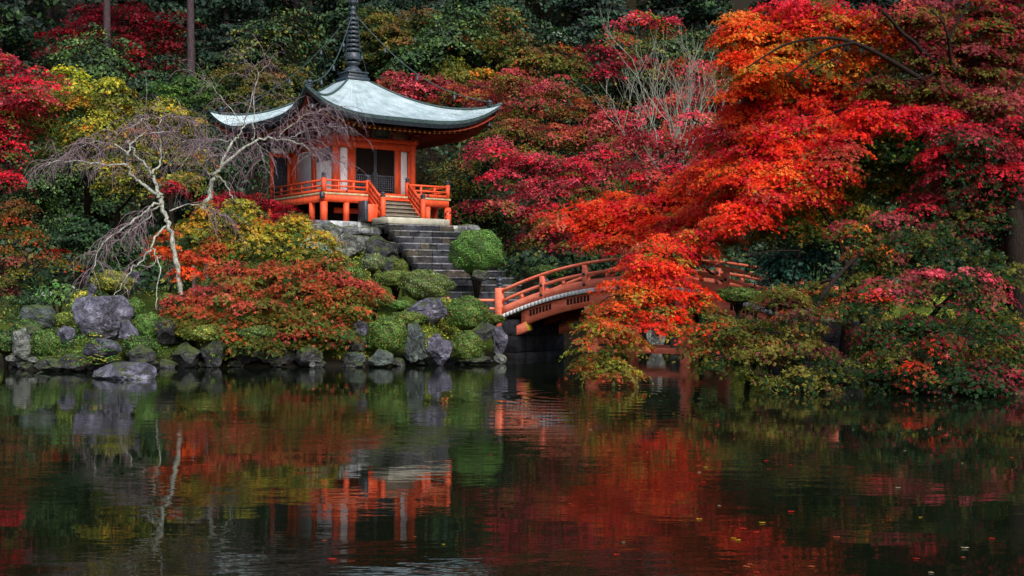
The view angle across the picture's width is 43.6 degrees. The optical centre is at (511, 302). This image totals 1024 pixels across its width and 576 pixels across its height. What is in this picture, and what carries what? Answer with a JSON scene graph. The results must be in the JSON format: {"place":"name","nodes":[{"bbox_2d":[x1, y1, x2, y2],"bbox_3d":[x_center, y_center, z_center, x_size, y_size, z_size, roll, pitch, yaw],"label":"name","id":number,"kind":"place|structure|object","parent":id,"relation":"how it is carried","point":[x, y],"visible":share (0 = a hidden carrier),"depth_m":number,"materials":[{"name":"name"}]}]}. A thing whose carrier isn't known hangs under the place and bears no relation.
{"place":"outdoors","nodes":[
{"label":"outdoors","id":0,"kind":"place"},
{"bbox_2d":[0,344,1023,575],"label":"water","id":1,"kind":"structure","parent":0,"point":[255,471],"depth_m":14.92,"materials":[{"name":"black liquid"}]},
{"bbox_2d":[92,362,156,379],"bbox_3d":[-10.273,1.880,34.037,1.667,0.630,1.345,0,0,43],"label":"boulder","id":2,"kind":"object","parent":1,"relation":"in","point":[127,370],"visible":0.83,"depth_m":33.71,"materials":[{"name":"stone"}]},
{"bbox_2d":[171,342,201,367],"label":"boulder","id":3,"kind":"object","parent":1,"relation":"on","point":[185,355],"visible":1,"depth_m":39.41,"materials":[{"name":"stone"}]},
{"bbox_2d":[200,338,226,366],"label":"boulder","id":4,"kind":"object","parent":1,"relation":"on","point":[214,347],"visible":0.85,"depth_m":39.51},
{"bbox_2d":[427,333,452,365],"bbox_3d":[-2.285,1.482,40.771,0.856,1.039,0.650,0,0,0],"label":"boulder","id":5,"kind":"object","parent":1,"relation":"on","point":[439,349],"visible":1,"depth_m":40.60,"materials":[{"name":"stone"}]},
{"bbox_2d":[450,330,486,364],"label":"clipped shrub","id":6,"kind":"object","parent":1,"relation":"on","point":[467,344],"visible":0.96,"depth_m":41.07,"materials":[{"name":"green plant"}]},
{"bbox_2d":[0,0,1023,378],"bbox_3d":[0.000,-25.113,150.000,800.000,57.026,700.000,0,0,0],"label":"ground","id":7,"kind":"structure","parent":0,"point":[330,360],"depth_m":63.48,"materials":[{"name":"plant"}]},
{"bbox_2d":[12,327,30,363],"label":"boulder","id":8,"kind":"object","parent":7,"relation":"on","point":[21,348],"visible":0.89,"depth_m":39.01,"materials":[{"name":"stone"}]},
{"bbox_2d":[0,0,65,95],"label":"cedar tree","id":9,"kind":"object","parent":7,"relation":"on","point":[14,16],"visible":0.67,"depth_m":89.43,"materials":[{"name":"green plant"}]},
{"bbox_2d":[19,304,55,329],"bbox_3d":[-15.201,0.474,41.466,1.226,0.864,0.953,0,0,20],"label":"boulder","id":10,"kind":"object","parent":7,"relation":"on","point":[42,315],"visible":0.78,"depth_m":41.12,"materials":[{"name":"stone"}]},
{"bbox_2d":[0,49,80,196],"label":"maple tree","id":11,"kind":"object","parent":7,"relation":"on","point":[19,89],"visible":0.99,"depth_m":56.77,"materials":[{"name":"red plant"}]},
{"bbox_2d":[29,329,61,355],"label":"clipped shrub","id":12,"kind":"object","parent":7,"relation":"on","point":[45,342],"visible":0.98,"depth_m":38.55,"materials":[{"name":"green plant"}]},
{"bbox_2d":[0,197,93,299],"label":"maple tree","id":13,"kind":"object","parent":7,"relation":"on","point":[19,270],"visible":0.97,"depth_m":50.79,"materials":[{"name":"red plant"}]},
{"bbox_2d":[0,148,100,258],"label":"broadleaf tree","id":14,"kind":"object","parent":7,"relation":"on","point":[45,220],"visible":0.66,"depth_m":58.01,"materials":[{"name":"green plant"}]},
{"bbox_2d":[28,279,77,327],"bbox_3d":[-15.407,0.138,43.461,1.957,1.898,1.352,0,0,0],"label":"leafy bush","id":15,"kind":"object","parent":7,"relation":"on","point":[58,293],"visible":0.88,"depth_m":43.30,"materials":[{"name":"green plant"}]},
{"bbox_2d":[3,22,151,158],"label":"broadleaf tree","id":16,"kind":"object","parent":7,"relation":"on","point":[95,57],"visible":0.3,"depth_m":78.84,"materials":[{"name":"green plant"}]},
{"bbox_2d":[40,216,117,290],"bbox_3d":[-16.759,-1.828,49.908,3.170,3.211,2.794,0,0,0],"label":"leafy bush","id":17,"kind":"object","parent":7,"relation":"on","point":[84,237],"visible":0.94,"depth_m":49.66,"materials":[{"name":"green plant"}]},
{"bbox_2d":[22,107,143,227],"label":"broadleaf tree","id":18,"kind":"object","parent":7,"relation":"on","point":[78,204],"visible":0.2,"depth_m":67.39,"materials":[{"name":"green plant"}]},
{"bbox_2d":[46,63,140,222],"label":"maple tree","id":19,"kind":"object","parent":7,"relation":"on","point":[113,82],"visible":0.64,"depth_m":61.89,"materials":[{"name":"yellow plant"}]},
{"bbox_2d":[82,338,121,360],"bbox_3d":[-12.015,1.373,37.595,1.041,0.706,0.916,0,0,0],"label":"boulder","id":20,"kind":"object","parent":7,"relation":"on","point":[115,347],"visible":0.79,"depth_m":37.31,"materials":[{"name":"stone"}]},
{"bbox_2d":[72,295,133,340],"bbox_3d":[-12.884,0.468,40.120,1.956,1.453,1.436,0,0,0],"label":"boulder","id":21,"kind":"object","parent":7,"relation":"on","point":[103,316],"visible":0.9,"depth_m":39.66,"materials":[{"name":"stone"}]},
{"bbox_2d":[57,0,160,154],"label":"cedar tree","id":22,"kind":"object","parent":7,"relation":"on","point":[148,3],"visible":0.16,"depth_m":91.47,"materials":[{"name":"green plant"}]},
{"bbox_2d":[89,269,135,295],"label":"clipped shrub","id":23,"kind":"object","parent":7,"relation":"on","point":[109,288],"visible":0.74,"depth_m":42.58,"materials":[{"name":"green plant"}]},
{"bbox_2d":[21,0,206,162],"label":"maple tree","id":24,"kind":"object","parent":7,"relation":"on","point":[137,35],"visible":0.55,"depth_m":85.62,"materials":[{"name":"red plant"}]},
{"bbox_2d":[12,85,225,248],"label":"maple tree","id":25,"kind":"object","parent":7,"relation":"on","point":[98,120],"visible":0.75,"depth_m":58.74,"materials":[{"name":"yellow plant"}]},
{"bbox_2d":[88,235,172,298],"bbox_3d":[-14.303,-1.264,48.027,2.958,2.657,2.592,0,0,0],"label":"leafy bush","id":26,"kind":"object","parent":7,"relation":"on","point":[123,260],"visible":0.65,"depth_m":47.67,"materials":[{"name":"green plant"}]},
{"bbox_2d":[21,73,252,339],"bbox_3d":[-12.494,-3.331,42.410,6.992,9.404,4.231,0,0,-43],"label":"weeping cherry","id":27,"kind":"object","parent":7,"relation":"on","point":[158,193],"visible":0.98,"depth_m":42.72,"materials":[{"name":"grey plant"}]},
{"bbox_2d":[120,334,161,355],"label":"clipped shrub","id":28,"kind":"object","parent":7,"relation":"on","point":[130,342],"visible":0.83,"depth_m":38.92,"materials":[{"name":"green plant"}]},
{"bbox_2d":[131,311,161,338],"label":"clipped shrub","id":29,"kind":"object","parent":7,"relation":"on","point":[143,324],"visible":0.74,"depth_m":40.22,"materials":[{"name":"green plant"}]},
{"bbox_2d":[90,0,206,77],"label":"cedar tree","id":30,"kind":"object","parent":7,"relation":"on","point":[174,6],"visible":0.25,"depth_m":102.77,"materials":[{"name":"green plant"}]},
{"bbox_2d":[85,22,237,154],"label":"broadleaf tree","id":31,"kind":"object","parent":7,"relation":"on","point":[204,71],"visible":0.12,"depth_m":87.53,"materials":[{"name":"green plant"}]},
{"bbox_2d":[154,317,176,343],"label":"boulder","id":32,"kind":"object","parent":7,"relation":"on","point":[164,333],"visible":0.93,"depth_m":40.20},
{"bbox_2d":[115,52,241,186],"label":"broadleaf tree","id":33,"kind":"object","parent":7,"relation":"on","point":[141,81],"visible":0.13,"depth_m":75.88,"materials":[{"name":"green plant"}]},
{"bbox_2d":[138,74,232,229],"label":"broadleaf tree","id":34,"kind":"object","parent":7,"relation":"on","point":[165,90],"visible":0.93,"depth_m":67.35,"materials":[{"name":"green plant"}]},
{"bbox_2d":[140,229,234,315],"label":"maple tree","id":35,"kind":"object","parent":7,"relation":"on","point":[186,257],"visible":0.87,"depth_m":43.55,"materials":[{"name":"orange plant"}]},
{"bbox_2d":[187,0,195,113],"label":"conifer tree","id":36,"kind":"object","parent":7,"relation":"on","point":[190,34],"visible":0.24,"depth_m":77.88,"materials":[{"name":"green plant"}]},
{"bbox_2d":[144,127,260,226],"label":"broadleaf tree","id":37,"kind":"object","parent":7,"relation":"on","point":[222,174],"visible":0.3,"depth_m":69.67,"materials":[{"name":"green plant"}]},
{"bbox_2d":[181,323,229,345],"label":"clipped shrub","id":38,"kind":"object","parent":7,"relation":"on","point":[203,333],"visible":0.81,"depth_m":39.47,"materials":[{"name":"green plant"}]},
{"bbox_2d":[172,0,270,144],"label":"cedar tree","id":39,"kind":"object","parent":7,"relation":"on","point":[219,30],"visible":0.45,"depth_m":89.16,"materials":[{"name":"green plant"}]},
{"bbox_2d":[173,0,284,51],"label":"cedar tree","id":40,"kind":"object","parent":7,"relation":"on","point":[201,21],"visible":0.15,"depth_m":104.26,"materials":[{"name":"green plant"}]},
{"bbox_2d":[146,180,317,253],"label":"maple tree","id":41,"kind":"object","parent":7,"relation":"on","point":[260,202],"visible":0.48,"depth_m":55.27,"materials":[{"name":"red plant"}]},
{"bbox_2d":[228,343,260,365],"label":"boulder","id":42,"kind":"object","parent":7,"relation":"on","point":[245,359],"visible":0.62,"depth_m":39.82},
{"bbox_2d":[229,325,282,345],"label":"clipped shrub","id":43,"kind":"object","parent":42,"relation":"on","point":[258,331],"visible":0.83,"depth_m":39.69,"materials":[{"name":"green plant"}]},
{"bbox_2d":[159,196,353,290],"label":"maple tree","id":44,"kind":"object","parent":7,"relation":"on","point":[263,238],"visible":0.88,"depth_m":46.04,"materials":[{"name":"yellow plant"}]},
{"bbox_2d":[203,58,309,188],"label":"maple tree","id":45,"kind":"object","parent":7,"relation":"on","point":[250,82],"visible":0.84,"depth_m":74.79,"materials":[{"name":"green plant"}]},
{"bbox_2d":[159,31,377,276],"bbox_3d":[-9.692,-5.835,50.738,8.698,9.959,4.429,0,0,-11],"label":"weeping cherry","id":46,"kind":"object","parent":7,"relation":"on","point":[223,163],"visible":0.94,"depth_m":50.41,"materials":[{"name":"grey plant"}]},
{"bbox_2d":[202,7,335,155],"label":"broadleaf tree","id":47,"kind":"object","parent":7,"relation":"on","point":[285,28],"visible":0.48,"depth_m":78.60,"materials":[{"name":"green plant"}]},
{"bbox_2d":[153,254,395,365],"bbox_3d":[-7.730,0.190,41.052,7.973,3.576,4.810,0,0,0],"label":"bush","id":48,"kind":"object","parent":7,"relation":"on","point":[301,307],"visible":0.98,"depth_m":40.60,"materials":[{"name":"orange plant"}]},
{"bbox_2d":[236,223,381,252],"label":"retaining wall","id":49,"kind":"structure","parent":7,"relation":"on","point":[366,233],"depth_m":57.47,"materials":[{"name":"stone"}]},
{"bbox_2d":[294,0,379,52],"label":"cedar tree","id":50,"kind":"object","parent":7,"relation":"on","point":[325,8],"visible":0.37,"depth_m":91.41,"materials":[{"name":"green plant"}]},
{"bbox_2d":[335,233,364,258],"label":"boulder","id":51,"kind":"object","parent":7,"relation":"on","point":[355,244],"visible":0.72,"depth_m":53.80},
{"bbox_2d":[291,0,428,80],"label":"broadleaf tree","id":52,"kind":"object","parent":7,"relation":"on","point":[391,6],"visible":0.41,"depth_m":88.18,"materials":[{"name":"green plant"}]},
{"bbox_2d":[364,234,399,257],"bbox_3d":[-5.442,-2.178,53.651,1.489,1.423,0.985,0,0,0],"label":"boulder","id":53,"kind":"object","parent":7,"relation":"on","point":[378,243],"visible":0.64,"depth_m":53.28,"materials":[{"name":"stone"}]},
{"bbox_2d":[366,314,409,352],"bbox_3d":[-3.934,1.220,40.601,1.471,1.711,1.334,0,0,0],"label":"clipped shrub","id":54,"kind":"object","parent":7,"relation":"on","point":[387,333],"visible":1,"depth_m":40.21,"materials":[{"name":"green plant"}]},
{"bbox_2d":[311,220,466,232],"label":"hall plinth","id":55,"kind":"structure","parent":7,"relation":"on","point":[350,223],"depth_m":58.11,"materials":[{"name":"stone"}]},
{"bbox_2d":[208,0,502,225],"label":"temple hall","id":56,"kind":"structure","parent":55,"relation":"on","point":[401,130],"depth_m":60.98,"materials":[{"name":"orange wood"}]},
{"bbox_2d":[355,148,374,190],"bbox_3d":[-6.980,-6.290,60.680,1.078,2.080,0.110,0,0,-36],"label":"door","id":57,"kind":"structure","parent":56,"relation":"in","point":[364,157],"depth_m":60.64,"materials":[{"name":"black wood"}]},
{"bbox_2d":[375,149,394,193],"bbox_3d":[-6.085,-6.290,61.335,1.078,2.080,0.110,0,0,-36],"label":"door","id":58,"kind":"structure","parent":56,"relation":"in","point":[384,159],"depth_m":61.34,"materials":[{"name":"black wood"}]},
{"bbox_2d":[372,270,410,299],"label":"clipped shrub","id":59,"kind":"object","parent":7,"relation":"on","point":[388,278],"visible":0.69,"depth_m":46.34,"materials":[{"name":"green plant"}]},
{"bbox_2d":[339,6,467,89],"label":"maple tree","id":60,"kind":"object","parent":7,"relation":"on","point":[391,27],"visible":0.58,"depth_m":83.56,"materials":[{"name":"green plant"}]},
{"bbox_2d":[404,321,427,362],"bbox_3d":[-3.041,1.226,40.565,0.763,1.332,0.691,0,0,0],"label":"boulder","id":61,"kind":"object","parent":7,"relation":"on","point":[415,350],"visible":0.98,"depth_m":40.40,"materials":[{"name":"stone"}]},
{"bbox_2d":[396,269,455,300],"bbox_3d":[-3.135,-0.262,46.001,2.185,2.001,2.031,0,0,31],"label":"clipped shrub","id":62,"kind":"object","parent":7,"relation":"on","point":[418,284],"visible":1,"depth_m":45.42,"materials":[{"name":"green plant"}]},
{"bbox_2d":[406,297,448,323],"bbox_3d":[-2.953,0.291,43.651,1.507,0.971,1.216,0,0,-11],"label":"boulder","id":63,"kind":"object","parent":7,"relation":"on","point":[434,309],"visible":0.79,"depth_m":43.21,"materials":[{"name":"stone"}]},
{"bbox_2d":[371,0,496,131],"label":"broadleaf tree","id":64,"kind":"object","parent":7,"relation":"on","point":[450,28],"visible":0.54,"depth_m":80.63,"materials":[{"name":"green plant"}]},
{"bbox_2d":[372,68,525,211],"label":"maple tree","id":65,"kind":"object","parent":7,"relation":"on","point":[422,82],"visible":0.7,"depth_m":71.09,"materials":[{"name":"red plant"}]},
{"bbox_2d":[415,137,490,224],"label":"maple tree","id":66,"kind":"object","parent":7,"relation":"on","point":[445,178],"visible":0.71,"depth_m":66.51,"materials":[{"name":"red plant"}]},
{"bbox_2d":[384,224,529,313],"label":"stone stairs","id":67,"kind":"structure","parent":7,"relation":"on","point":[423,247],"depth_m":54.33,"materials":[{"name":"stone"}]},
{"bbox_2d":[372,217,449,225],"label":"landing slab","id":68,"kind":"structure","parent":67,"relation":"on","point":[398,220],"depth_m":57.80,"materials":[{"name":"stone"}]},
{"bbox_2d":[428,55,498,147],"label":"maple tree","id":69,"kind":"object","parent":7,"relation":"on","point":[457,73],"visible":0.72,"depth_m":78.55,"materials":[{"name":"yellow plant"}]},
{"bbox_2d":[445,295,490,330],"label":"clipped shrub","id":70,"kind":"object","parent":7,"relation":"on","point":[467,312],"visible":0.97,"depth_m":43.19,"materials":[{"name":"green plant"}]},
{"bbox_2d":[409,0,527,19],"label":"cedar tree","id":71,"kind":"object","parent":7,"relation":"on","point":[439,7],"visible":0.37,"depth_m":87.44,"materials":[{"name":"green plant"}]},
{"bbox_2d":[447,228,503,298],"bbox_3d":[-1.467,-1.468,50.505,2.398,3.014,2.165,0,0,0],"label":"clipped shrub","id":72,"kind":"object","parent":7,"relation":"on","point":[473,250],"visible":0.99,"depth_m":49.91,"materials":[{"name":"green plant"}]},
{"bbox_2d":[419,137,533,248],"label":"broadleaf tree","id":73,"kind":"object","parent":7,"relation":"on","point":[496,226],"visible":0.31,"depth_m":70.42,"materials":[{"name":"green plant"}]},
{"bbox_2d":[444,0,563,143],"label":"broadleaf tree","id":74,"kind":"object","parent":7,"relation":"on","point":[470,60],"visible":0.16,"depth_m":86.82,"materials":[{"name":"green plant"}]},
{"bbox_2d":[0,0,1022,331],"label":"undergrowth","id":75,"kind":"object","parent":7,"relation":"on","point":[520,262],"visible":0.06,"depth_m":61.62,"materials":[{"name":"green plant"}]},
{"bbox_2d":[450,0,584,144],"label":"broadleaf tree","id":76,"kind":"object","parent":7,"relation":"on","point":[553,31],"visible":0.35,"depth_m":87.33,"materials":[{"name":"green plant"}]},
{"bbox_2d":[443,4,602,189],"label":"maple tree","id":77,"kind":"object","parent":7,"relation":"on","point":[544,59],"visible":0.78,"depth_m":79.73,"materials":[{"name":"green plant"}]},
{"bbox_2d":[502,319,564,357],"bbox_3d":[0.250,1.798,47.947,2.292,2.397,3.097,0,0,36],"label":"bridge abutment","id":78,"kind":"object","parent":7,"relation":"on","point":[539,340],"visible":0.37,"depth_m":47.01,"materials":[{"name":"stone"}]},
{"bbox_2d":[479,67,608,202],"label":"broadleaf tree","id":79,"kind":"object","parent":7,"relation":"on","point":[586,95],"visible":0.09,"depth_m":79.16,"materials":[{"name":"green plant"}]},
{"bbox_2d":[462,64,627,262],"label":"maple tree","id":80,"kind":"object","parent":7,"relation":"on","point":[509,126],"visible":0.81,"depth_m":66.49,"materials":[{"name":"red plant"}]},
{"bbox_2d":[511,144,641,273],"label":"broadleaf tree","id":81,"kind":"object","parent":7,"relation":"on","point":[602,188],"visible":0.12,"depth_m":68.16,"materials":[{"name":"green plant"}]},
{"bbox_2d":[444,108,718,345],"bbox_3d":[4.957,-1.645,50.511,10.839,10.889,15.334,0,0,-33],"label":"maple tree","id":82,"kind":"object","parent":7,"relation":"on","point":[598,169],"visible":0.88,"depth_m":53.26,"materials":[{"name":"red plant"}]},
{"bbox_2d":[540,0,644,155],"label":"tree","id":83,"kind":"object","parent":7,"relation":"on","point":[587,31],"visible":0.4,"depth_m":88.79,"materials":[{"name":"green plant"}]},
{"bbox_2d":[566,44,672,201],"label":"maple tree","id":84,"kind":"object","parent":7,"relation":"on","point":[604,71],"visible":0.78,"depth_m":75.60,"materials":[{"name":"red plant"}]},
{"bbox_2d":[580,9,687,186],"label":"maple tree","id":85,"kind":"object","parent":7,"relation":"on","point":[661,28],"visible":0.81,"depth_m":81.56,"materials":[{"name":"red plant"}]},
{"bbox_2d":[572,56,741,275],"bbox_3d":[7.778,-6.102,58.785,8.238,11.788,8.570,0,0,-24],"label":"maple tree","id":86,"kind":"object","parent":7,"relation":"on","point":[661,133],"visible":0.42,"depth_m":59.76,"materials":[{"name":"red plant"}]},
{"bbox_2d":[527,144,790,361],"bbox_3d":[4.804,-0.823,41.497,8.657,9.245,5.305,0,0,0],"label":"maple tree","id":87,"kind":"object","parent":7,"relation":"on","point":[609,217],"visible":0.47,"depth_m":41.26,"materials":[{"name":"red plant"}]},
{"bbox_2d":[590,31,728,174],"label":"broadleaf tree","id":88,"kind":"object","parent":7,"relation":"on","point":[674,54],"visible":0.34,"depth_m":76.71,"materials":[{"name":"green plant"}]},
{"bbox_2d":[587,8,739,358],"bbox_3d":[5.631,-3.465,45.510,6.450,14.536,2.976,0,0,-11],"label":"bare tree","id":89,"kind":"object","parent":7,"relation":"on","point":[676,133],"visible":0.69,"depth_m":45.47,"materials":[{"name":"wood"}]},
{"bbox_2d":[495,257,838,363],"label":"arched bridge","id":90,"kind":"structure","parent":7,"relation":"on","point":[568,302],"depth_m":44.66,"materials":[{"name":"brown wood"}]},
{"bbox_2d":[558,241,800,386],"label":"maple tree","id":91,"kind":"object","parent":7,"relation":"on","point":[659,293],"visible":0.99,"depth_m":31.64,"materials":[{"name":"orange plant"}]},
{"bbox_2d":[643,0,733,116],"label":"cedar tree","id":92,"kind":"object","parent":7,"relation":"on","point":[687,9],"visible":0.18,"depth_m":91.42,"materials":[{"name":"green plant"}]},
{"bbox_2d":[633,135,794,273],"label":"broadleaf tree","id":93,"kind":"object","parent":7,"relation":"on","point":[751,250],"visible":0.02,"depth_m":64.91,"materials":[{"name":"green plant"}]},
{"bbox_2d":[712,286,764,317],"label":"clipped shrub","id":94,"kind":"object","parent":7,"relation":"on","point":[739,296],"visible":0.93,"depth_m":36.21,"materials":[{"name":"green plant"}]},
{"bbox_2d":[670,243,895,394],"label":"maple tree","id":95,"kind":"object","parent":7,"relation":"on","point":[755,331],"visible":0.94,"depth_m":29.98,"materials":[{"name":"green plant"}]},
{"bbox_2d":[620,78,971,347],"bbox_3d":[8.161,-2.470,35.660,10.093,8.123,5.532,0,0,14],"label":"maple tree","id":96,"kind":"object","parent":7,"relation":"on","point":[758,179],"visible":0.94,"depth_m":35.11,"materials":[{"name":"red plant"}]},
{"bbox_2d":[769,321,860,366],"bbox_3d":[10.023,1.798,40.847,2.538,2.397,3.097,0,0,36],"label":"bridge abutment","id":97,"kind":"object","parent":7,"relation":"on","point":[830,339],"visible":0.07,"depth_m":39.21,"materials":[{"name":"stone"}]},
{"bbox_2d":[789,240,841,361],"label":"tree","id":98,"kind":"object","parent":7,"relation":"on","point":[814,255],"visible":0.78,"depth_m":37.88,"materials":[{"name":"green plant"}]},
{"bbox_2d":[733,121,958,326],"bbox_3d":[9.817,-2.296,36.856,7.217,6.915,5.018,0,0,0],"label":"maple tree","id":99,"kind":"object","parent":7,"relation":"on","point":[886,149],"visible":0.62,"depth_m":36.14,"materials":[{"name":"green plant"}]},
{"bbox_2d":[782,140,920,284],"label":"broadleaf tree","id":100,"kind":"object","parent":7,"relation":"on","point":[839,253],"visible":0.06,"depth_m":53.87,"materials":[{"name":"green plant"}]},
{"bbox_2d":[700,0,1013,203],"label":"maple tree","id":101,"kind":"object","parent":7,"relation":"on","point":[799,62],"visible":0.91,"depth_m":35.53,"materials":[{"name":"orange plant"}]},
{"bbox_2d":[815,311,1023,398],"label":"maple tree","id":102,"kind":"object","parent":7,"relation":"on","point":[934,367],"visible":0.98,"depth_m":28.40,"materials":[{"name":"green plant"}]},
{"bbox_2d":[853,0,991,84],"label":"cedar tree","id":103,"kind":"object","parent":7,"relation":"on","point":[890,2],"visible":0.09,"depth_m":89.78,"materials":[{"name":"green plant"}]},
{"bbox_2d":[822,211,1023,363],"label":"maple tree","id":104,"kind":"object","parent":7,"relation":"on","point":[947,284],"visible":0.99,"depth_m":31.30,"materials":[{"name":"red plant"}]},
{"bbox_2d":[832,0,1023,210],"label":"maple tree","id":105,"kind":"object","parent":7,"relation":"on","point":[993,63],"visible":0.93,"depth_m":34.80,"materials":[{"name":"red plant"}]},
{"bbox_2d":[882,113,1023,320],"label":"maple tree","id":106,"kind":"object","parent":7,"relation":"on","point":[994,183],"visible":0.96,"depth_m":33.44,"materials":[{"name":"red plant"}]},
{"bbox_2d":[740,251,815,371],"bbox_3d":[7.768,0.343,37.116,2.282,3.721,2.235,0,0,0],"label":"leafy bush","id":107,"kind":"object","parent":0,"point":[780,267],"visible":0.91,"depth_m":36.98,"materials":[{"name":"green plant"}]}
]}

